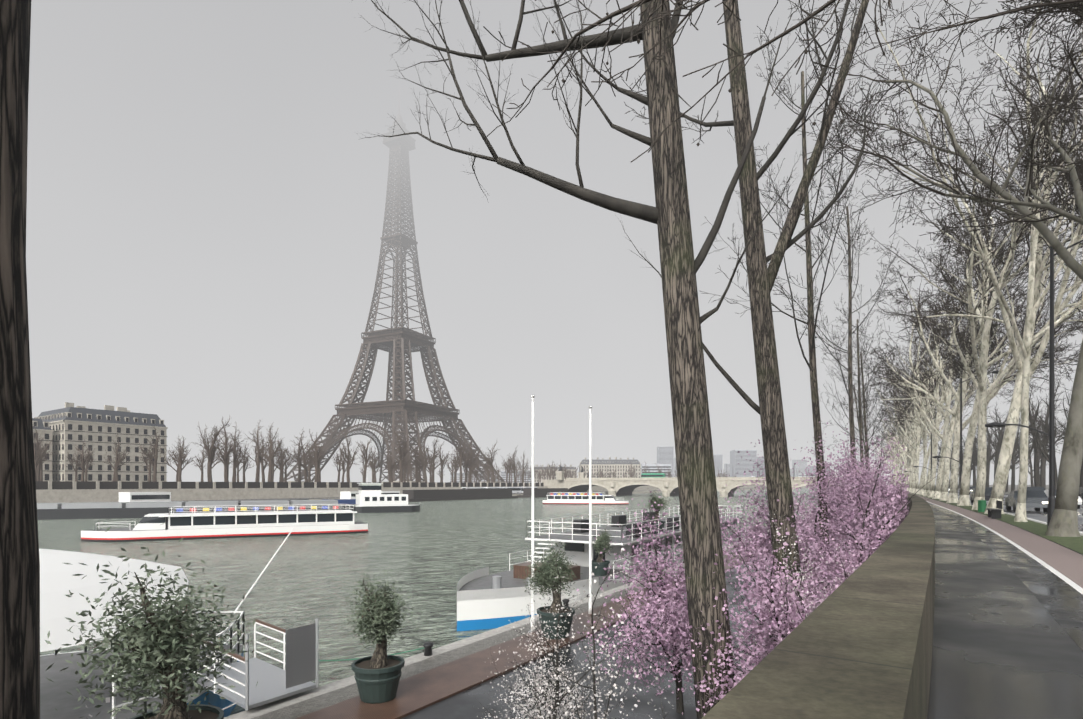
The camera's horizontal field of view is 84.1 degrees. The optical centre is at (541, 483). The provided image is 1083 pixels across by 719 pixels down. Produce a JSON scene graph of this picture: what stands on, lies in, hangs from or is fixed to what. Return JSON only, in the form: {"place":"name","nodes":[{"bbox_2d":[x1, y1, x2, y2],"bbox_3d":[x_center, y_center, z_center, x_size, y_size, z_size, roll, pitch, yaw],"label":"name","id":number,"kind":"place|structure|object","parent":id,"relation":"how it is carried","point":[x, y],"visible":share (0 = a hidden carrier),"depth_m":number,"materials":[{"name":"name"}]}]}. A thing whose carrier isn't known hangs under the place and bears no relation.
{"place":"outdoors","nodes":[
{"label":"outdoors","id":0,"kind":"place"},
{"bbox_2d":[36,481,828,502],"bbox_3d":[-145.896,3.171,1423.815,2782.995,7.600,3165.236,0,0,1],"label":"quay","id":1,"kind":"structure","parent":0,"point":[66,492],"depth_m":183.44,"materials":[{"name":"stone"}]},
{"bbox_2d":[32,402,167,481],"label":"haussmann blocks","id":2,"kind":"structure","parent":1,"relation":"on","point":[68,426],"depth_m":199.48,"materials":[{"name":"stone"}]},
{"bbox_2d":[33,426,196,481],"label":"bank trees","id":3,"kind":"object","parent":1,"relation":"on","point":[39,456],"visible":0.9,"depth_m":170.54,"materials":[{"name":"brown plant"}]},
{"bbox_2d":[192,417,360,481],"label":"bank trees","id":4,"kind":"object","parent":1,"relation":"on","point":[259,456],"visible":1,"depth_m":207.66,"materials":[{"name":"brown plant"}]},
{"bbox_2d":[48,481,572,501],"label":"quay arcade","id":5,"kind":"object","parent":1,"relation":"on","point":[443,495],"visible":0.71,"depth_m":235.81,"materials":[{"name":"grey stone"}]},
{"bbox_2d":[284,89,505,482],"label":"lattice tower","id":6,"kind":"structure","parent":1,"relation":"on","point":[401,341],"depth_m":482.22,"materials":[{"name":"grey metal"}]},
{"bbox_2d":[274,423,530,482],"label":"bank trees","id":7,"kind":"object","parent":1,"relation":"on","point":[460,460],"visible":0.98,"depth_m":273.98,"materials":[{"name":"brown plant"}]},
{"bbox_2d":[360,463,605,482],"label":"trees","id":8,"kind":"object","parent":1,"relation":"on","point":[525,474],"visible":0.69,"depth_m":412.18,"materials":[{"name":"brown plant"}]},
{"bbox_2d":[462,487,536,493],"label":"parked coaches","id":9,"kind":"object","parent":1,"relation":"on","point":[517,490],"visible":0.31,"depth_m":281.75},
{"bbox_2d":[534,457,640,481],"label":"palace blocks","id":10,"kind":"structure","parent":1,"relation":"on","point":[621,465],"depth_m":618.93,"materials":[{"name":"stone"}]},
{"bbox_2d":[482,456,735,482],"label":"bank trees","id":11,"kind":"object","parent":1,"relation":"on","point":[630,473],"visible":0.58,"depth_m":494.08,"materials":[{"name":"brown plant"}]},
{"bbox_2d":[450,447,829,482],"bbox_3d":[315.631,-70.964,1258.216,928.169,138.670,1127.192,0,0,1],"label":"buildings","id":12,"kind":"structure","parent":1,"relation":"on","point":[665,457],"depth_m":1496.66,"materials":[{"name":"grey"}]},
{"bbox_2d":[542,463,882,496],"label":"bridge","id":13,"kind":"structure","parent":1,"relation":"on","point":[667,486],"depth_m":310.83,"materials":[{"name":"stone"}]},
{"bbox_2d":[593,473,753,477],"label":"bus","id":14,"kind":"object","parent":13,"relation":"on","point":[652,475],"visible":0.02,"depth_m":312.65,"materials":[{"name":"green"}]},
{"bbox_2d":[26,0,1082,484],"label":"sky","id":15,"kind":"structure","parent":0,"point":[205,211],"materials":[{"name":"grey"}]},
{"bbox_2d":[224,504,891,718],"bbox_3d":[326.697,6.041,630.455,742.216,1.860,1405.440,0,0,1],"label":"quay pavement","id":16,"kind":"structure","parent":0,"point":[444,682],"depth_m":15.72,"materials":[{"name":"stone"}]},
{"bbox_2d":[0,0,39,718],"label":"tree trunk","id":17,"kind":"object","parent":16,"relation":"on","point":[19,624],"visible":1,"depth_m":3.00,"materials":[{"name":"brown plant"}]},
{"bbox_2d":[45,523,265,718],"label":"potted shrub","id":18,"kind":"object","parent":16,"relation":"on","point":[161,650],"visible":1,"depth_m":9.87,"materials":[{"name":"green plant"}]},
{"bbox_2d":[339,568,422,703],"bbox_3d":[-3.889,3.563,14.485,1.764,3.097,1.989,0,0,41],"label":"potted shrub","id":19,"kind":"object","parent":16,"relation":"on","point":[378,673],"visible":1,"depth_m":14.10,"materials":[{"name":"green plant"}]},
{"bbox_2d":[222,539,741,709],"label":"mooring bollards","id":20,"kind":"object","parent":16,"relation":"on","point":[427,646],"visible":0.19,"depth_m":18.05,"materials":[{"name":"grey metal"}]},
{"bbox_2d":[518,537,581,638],"bbox_3d":[0.317,3.480,20.437,2.193,3.262,1.814,0,0,1],"label":"potted shrub","id":21,"kind":"object","parent":16,"relation":"on","point":[547,572],"visible":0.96,"depth_m":20.12,"materials":[{"name":"green plant"}]},
{"bbox_2d":[528,395,591,632],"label":"flagpoles","id":22,"kind":"structure","parent":16,"relation":"on","point":[590,523],"depth_m":23.58,"materials":[{"name":"white metal"}]},
{"bbox_2d":[473,565,646,718],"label":"white blossom shrub","id":23,"kind":"object","parent":16,"relation":"on","point":[558,684],"visible":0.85,"depth_m":9.79,"materials":[{"name":"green plant"}]},
{"bbox_2d":[352,0,800,718],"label":"poplar tree","id":24,"kind":"object","parent":16,"relation":"on","point":[668,214],"visible":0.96,"depth_m":11.02,"materials":[{"name":"brown plant"}]},
{"bbox_2d":[509,548,673,718],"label":"white blossom shrub","id":25,"kind":"object","parent":16,"relation":"on","point":[593,688],"visible":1,"depth_m":5.68,"materials":[{"name":"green plant"}]},
{"bbox_2d":[569,490,752,714],"bbox_3d":[2.640,2.681,13.347,4.097,5.091,5.152,0,0,1],"label":"pink blossom tree","id":26,"kind":"object","parent":16,"relation":"on","point":[669,610],"visible":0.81,"depth_m":13.26,"materials":[{"name":"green plant"}]},
{"bbox_2d":[615,0,878,609],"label":"poplar tree","id":27,"kind":"object","parent":16,"relation":"on","point":[761,281],"visible":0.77,"depth_m":17.30,"materials":[{"name":"brown plant"}]},
{"bbox_2d":[657,517,838,714],"bbox_3d":[4.388,2.878,10.784,4.384,4.698,3.253,0,0,-35],"label":"pink blossom tree","id":28,"kind":"object","parent":16,"relation":"on","point":[760,652],"visible":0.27,"depth_m":10.23,"materials":[{"name":"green plant"}]},
{"bbox_2d":[688,502,854,681],"bbox_3d":[4.980,2.713,11.552,4.774,5.027,3.230,0,0,40],"label":"blossom tree","id":29,"kind":"object","parent":16,"relation":"on","point":[801,579],"visible":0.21,"depth_m":11.23,"materials":[{"name":"pink plant"}]},
{"bbox_2d":[718,439,852,650],"bbox_3d":[8.210,1.688,17.667,5.333,7.077,6.411,0,0,-24],"label":"pink blossom tree","id":30,"kind":"object","parent":16,"relation":"on","point":[762,515],"visible":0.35,"depth_m":18.65,"materials":[{"name":"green plant"}]},
{"bbox_2d":[701,0,904,593],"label":"poplar tree","id":31,"kind":"object","parent":16,"relation":"on","point":[811,364],"visible":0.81,"depth_m":26.02,"materials":[{"name":"brown plant"}]},
{"bbox_2d":[734,408,893,567],"bbox_3d":[11.998,1.009,26.854,4.747,8.442,7.231,0,0,-27],"label":"pink blossom tree","id":32,"kind":"object","parent":16,"relation":"on","point":[836,503],"visible":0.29,"depth_m":25.36,"materials":[{"name":"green plant"}]},
{"bbox_2d":[719,466,939,661],"bbox_3d":[6.414,2.418,13.988,5.103,5.613,4.284,0,0,1],"label":"pink blossom tree","id":33,"kind":"object","parent":16,"relation":"on","point":[878,542],"visible":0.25,"depth_m":13.67,"materials":[{"name":"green plant"}]},
{"bbox_2d":[779,136,904,539],"bbox_3d":[20.204,-8.620,39.364,7.390,27.703,8.127,0,0,1],"label":"poplar tree","id":34,"kind":"object","parent":16,"relation":"on","point":[849,356],"visible":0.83,"depth_m":39.68,"materials":[{"name":"brown plant"}]},
{"bbox_2d":[794,440,906,551],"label":"pink blossom tree","id":35,"kind":"object","parent":16,"relation":"on","point":[802,508],"visible":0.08,"depth_m":36.35,"materials":[{"name":"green plant"}]},
{"bbox_2d":[818,297,896,534],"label":"poplar tree","id":36,"kind":"object","parent":16,"relation":"on","point":[859,399],"visible":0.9,"depth_m":54.43,"materials":[{"name":"brown plant"}]},
{"bbox_2d":[813,428,909,549],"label":"pink blossom tree","id":37,"kind":"object","parent":16,"relation":"on","point":[880,486],"visible":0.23,"depth_m":29.00,"materials":[{"name":"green plant"}]},
{"bbox_2d":[847,385,875,469],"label":"poplar tree","id":38,"kind":"object","parent":16,"relation":"on","point":[869,431],"visible":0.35,"depth_m":130.28,"materials":[{"name":"brown plant"}]},
{"bbox_2d":[831,335,895,470],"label":"poplar tree","id":39,"kind":"object","parent":16,"relation":"on","point":[866,429],"visible":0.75,"depth_m":69.08,"materials":[{"name":"brown plant"}]},
{"bbox_2d":[832,367,897,454],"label":"poplar tree","id":40,"kind":"object","parent":16,"relation":"on","point":[862,416],"visible":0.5,"depth_m":87.80,"materials":[{"name":"brown plant"}]},
{"bbox_2d":[795,419,939,591],"bbox_3d":[10.858,1.579,20.669,4.797,7.303,5.123,0,0,11],"label":"pink blossom tree","id":41,"kind":"object","parent":16,"relation":"on","point":[866,514],"visible":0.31,"depth_m":19.95,"materials":[{"name":"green plant"}]},
{"bbox_2d":[855,388,883,464],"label":"poplar tree","id":42,"kind":"object","parent":16,"relation":"on","point":[867,433],"visible":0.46,"depth_m":106.17,"materials":[{"name":"brown plant"}]},
{"bbox_2d":[845,449,902,535],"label":"pink blossom tree","id":43,"kind":"object","parent":16,"relation":"on","point":[866,468],"visible":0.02,"depth_m":47.06,"materials":[{"name":"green plant"}]},
{"bbox_2d":[849,438,934,521],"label":"pink blossom tree","id":44,"kind":"object","parent":16,"relation":"on","point":[882,464],"visible":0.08,"depth_m":39.83,"materials":[{"name":"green plant"}]},
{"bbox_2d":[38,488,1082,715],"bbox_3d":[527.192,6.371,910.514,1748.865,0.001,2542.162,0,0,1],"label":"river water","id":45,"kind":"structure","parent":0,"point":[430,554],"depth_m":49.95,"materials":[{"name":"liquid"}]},
{"bbox_2d":[39,527,317,718],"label":"moored boat","id":46,"kind":"object","parent":45,"relation":"on","point":[296,674],"visible":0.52,"depth_m":14.45,"materials":[{"name":"white metal"}]},
{"bbox_2d":[81,504,367,541],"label":"tour boat","id":47,"kind":"object","parent":45,"relation":"on","point":[192,525],"visible":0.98,"depth_m":71.31,"materials":[{"name":"white"}]},
{"bbox_2d":[37,483,419,519],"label":"barge and pusher","id":48,"kind":"object","parent":45,"relation":"on","point":[370,498],"visible":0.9,"depth_m":118.11,"materials":[{"name":"grey metal"}]},
{"bbox_2d":[119,491,399,504],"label":"moored boats","id":49,"kind":"object","parent":45,"relation":"on","point":[347,497],"visible":0.21,"depth_m":145.45,"materials":[{"name":"grey metal"}]},
{"bbox_2d":[543,492,628,504],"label":"tour boat","id":50,"kind":"object","parent":45,"relation":"on","point":[597,499],"visible":0.96,"depth_m":186.28,"materials":[{"name":"white"}]},
{"bbox_2d":[457,505,749,630],"bbox_3d":[7.946,4.499,45.282,6.955,4.545,45.094,0,0,30],"label":"moored boat","id":51,"kind":"object","parent":45,"relation":"on","point":[485,600],"visible":0.46,"depth_m":33.02,"materials":[{"name":"white metal"}]},
{"bbox_2d":[592,524,613,575],"bbox_3d":[3.367,3.613,33.421,1.373,2.916,1.626,0,0,1],"label":"potted plant","id":52,"kind":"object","parent":51,"relation":"on","point":[601,542],"depth_m":33.12,"materials":[{"name":"green plant"}]},
{"bbox_2d":[644,490,672,533],"bbox_3d":[7.669,1.756,39.348,1.928,2.990,1.973,0,0,1],"label":"potted plant","id":53,"kind":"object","parent":51,"relation":"on","point":[657,500],"depth_m":39.03,"materials":[{"name":"green plant"}]},
{"bbox_2d":[646,567,664,601],"bbox_3d":[5.037,4.351,26.227,0.959,1.520,0.958,0,0,1],"label":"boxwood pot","id":54,"kind":"object","parent":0,"point":[654,582],"visible":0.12,"depth_m":26.04,"materials":[{"name":"green plant"}]},
{"bbox_2d":[909,485,1082,718],"bbox_3d":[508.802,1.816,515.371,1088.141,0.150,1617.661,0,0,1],"label":"promenade road","id":55,"kind":"structure","parent":0,"point":[1008,628],"depth_m":7.90,"materials":[{"name":"grey asphalt"}]},
{"bbox_2d":[483,0,890,161],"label":"plane tree","id":56,"kind":"object","parent":55,"relation":"on","point":[637,4],"visible":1,"depth_m":9.30,"materials":[{"name":"brown plant"}]},
{"bbox_2d":[874,428,891,482],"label":"plane tree","id":57,"kind":"object","parent":55,"relation":"on","point":[885,457],"visible":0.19,"depth_m":246.89,"materials":[{"name":"beige plant"}]},
{"bbox_2d":[873,426,896,484],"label":"plane tree","id":58,"kind":"object","parent":55,"relation":"on","point":[886,461],"visible":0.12,"depth_m":227.09,"materials":[{"name":"beige plant"}]},
{"bbox_2d":[873,425,897,484],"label":"plane tree","id":59,"kind":"object","parent":55,"relation":"on","point":[890,454],"visible":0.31,"depth_m":217.07,"materials":[{"name":"beige plant"}]},
{"bbox_2d":[873,414,920,486],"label":"plane tree","id":60,"kind":"object","parent":55,"relation":"on","point":[901,459],"visible":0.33,"depth_m":171.70,"materials":[{"name":"beige plant"}]},
{"bbox_2d":[874,412,922,479],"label":"plane tree","id":61,"kind":"object","parent":55,"relation":"on","point":[891,443],"visible":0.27,"depth_m":196.94,"materials":[{"name":"beige plant"}]},
{"bbox_2d":[883,417,921,489],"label":"plane tree","id":62,"kind":"object","parent":55,"relation":"on","point":[907,452],"visible":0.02,"depth_m":153.44,"materials":[{"name":"beige plant"}]},
{"bbox_2d":[882,430,928,482],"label":"plane tree","id":63,"kind":"object","parent":55,"relation":"on","point":[902,451],"visible":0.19,"depth_m":178.36,"materials":[{"name":"beige plant"}]},
{"bbox_2d":[883,425,927,487],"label":"plane tree","id":64,"kind":"object","parent":55,"relation":"on","point":[897,461],"visible":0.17,"depth_m":188.16,"materials":[{"name":"beige plant"}]},
{"bbox_2d":[885,406,929,488],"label":"plane tree","id":65,"kind":"object","parent":55,"relation":"on","point":[908,468],"visible":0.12,"depth_m":137.56,"materials":[{"name":"beige plant"}]},
{"bbox_2d":[888,405,928,485],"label":"plane tree","id":66,"kind":"object","parent":55,"relation":"on","point":[905,456],"visible":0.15,"depth_m":146.90,"materials":[{"name":"beige plant"}]},
{"bbox_2d":[868,338,951,493],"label":"plane tree","id":67,"kind":"object","parent":55,"relation":"on","point":[913,480],"visible":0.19,"depth_m":115.20,"materials":[{"name":"beige plant"}]},
{"bbox_2d":[873,345,947,493],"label":"plane tree","id":68,"kind":"object","parent":55,"relation":"on","point":[917,440],"visible":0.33,"depth_m":107.84,"materials":[{"name":"beige plant"}]},
{"bbox_2d":[866,369,957,490],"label":"plane tree","id":69,"kind":"object","parent":55,"relation":"on","point":[912,450],"visible":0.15,"depth_m":131.72,"materials":[{"name":"beige plant"}]},
{"bbox_2d":[892,402,936,483],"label":"plane tree","id":70,"kind":"object","parent":55,"relation":"on","point":[903,452],"visible":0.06,"depth_m":162.32,"materials":[{"name":"beige plant"}]},
{"bbox_2d":[852,240,989,498],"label":"plane tree","id":71,"kind":"object","parent":55,"relation":"on","point":[943,438],"visible":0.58,"depth_m":70.78,"materials":[{"name":"beige plant"}]},
{"bbox_2d":[891,375,953,491],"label":"plane tree","id":72,"kind":"object","parent":55,"relation":"on","point":[912,427],"visible":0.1,"depth_m":122.28,"materials":[{"name":"beige plant"}]},
{"bbox_2d":[878,333,972,494],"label":"plane tree","id":73,"kind":"object","parent":55,"relation":"on","point":[924,436],"visible":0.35,"depth_m":92.11,"materials":[{"name":"beige plant"}]},
{"bbox_2d":[878,289,989,496],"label":"plane tree","id":74,"kind":"object","parent":55,"relation":"on","point":[934,462],"visible":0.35,"depth_m":77.54,"materials":[{"name":"beige plant"}]},
{"bbox_2d":[787,0,1082,538],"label":"plane tree","id":75,"kind":"object","parent":55,"relation":"on","point":[1063,521],"visible":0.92,"depth_m":20.50,"materials":[{"name":"twig"},{"name":"pale bark"}]},
{"bbox_2d":[799,0,1082,521],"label":"plane tree","id":76,"kind":"object","parent":55,"relation":"on","point":[1020,512],"visible":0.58,"depth_m":27.38,"materials":[{"name":"beige plant"}]},
{"bbox_2d":[889,301,1006,493],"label":"plane tree","id":77,"kind":"object","parent":55,"relation":"on","point":[921,477],"visible":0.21,"depth_m":98.92,"materials":[{"name":"beige plant"}]},
{"bbox_2d":[820,0,1082,86],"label":"plane tree","id":78,"kind":"object","parent":55,"relation":"on","point":[1055,5],"visible":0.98,"depth_m":14.46,"materials":[{"name":"brown plant"}]},
{"bbox_2d":[871,304,1036,495],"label":"plane tree","id":79,"kind":"object","parent":55,"relation":"on","point":[927,490],"visible":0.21,"depth_m":85.62,"materials":[{"name":"beige plant"}]},
{"bbox_2d":[834,179,1082,503],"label":"plane tree","id":80,"kind":"object","parent":55,"relation":"on","point":[953,495],"visible":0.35,"depth_m":55.94,"materials":[{"name":"beige plant"}]},
{"bbox_2d":[867,78,1082,509],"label":"plane tree","id":81,"kind":"object","parent":55,"relation":"on","point":[983,365],"visible":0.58,"depth_m":39.18,"materials":[{"name":"beige plant"}]},
{"bbox_2d":[870,27,1082,515],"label":"plane tree","id":82,"kind":"object","parent":55,"relation":"on","point":[1002,470],"visible":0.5,"depth_m":34.29,"materials":[{"name":"beige plant"}]},
{"bbox_2d":[892,240,1082,528],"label":"street lamps","id":83,"kind":"object","parent":55,"relation":"on","point":[993,513],"visible":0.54,"depth_m":23.29,"materials":[{"name":"grey metal"}]},
{"bbox_2d":[908,183,1082,505],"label":"plane tree","id":84,"kind":"object","parent":55,"relation":"on","point":[964,499],"visible":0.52,"depth_m":46.73,"materials":[{"name":"beige plant"}]},
{"bbox_2d":[915,219,1082,500],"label":"plane tree","id":85,"kind":"object","parent":55,"relation":"on","point":[944,492],"visible":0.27,"depth_m":61.82,"materials":[{"name":"beige plant"}]},
{"bbox_2d":[935,485,1082,512],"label":"parked cars","id":86,"kind":"object","parent":55,"relation":"on","point":[1036,498],"visible":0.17,"depth_m":40.78,"materials":[{"name":"grey metal"}]},
{"bbox_2d":[936,375,1082,491],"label":"avenue trees","id":87,"kind":"object","parent":55,"relation":"on","point":[1039,442],"visible":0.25,"depth_m":119.94,"materials":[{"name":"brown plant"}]},
{"label":"ground","id":88,"kind":"structure","parent":0,"visible":0},
{"bbox_2d":[701,488,934,718],"bbox_3d":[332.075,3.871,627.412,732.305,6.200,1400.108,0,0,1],"label":"quay wall","id":89,"kind":"structure","parent":88,"relation":"on","point":[857,643],"depth_m":2.88,"materials":[{"name":"stone"}]}
]}

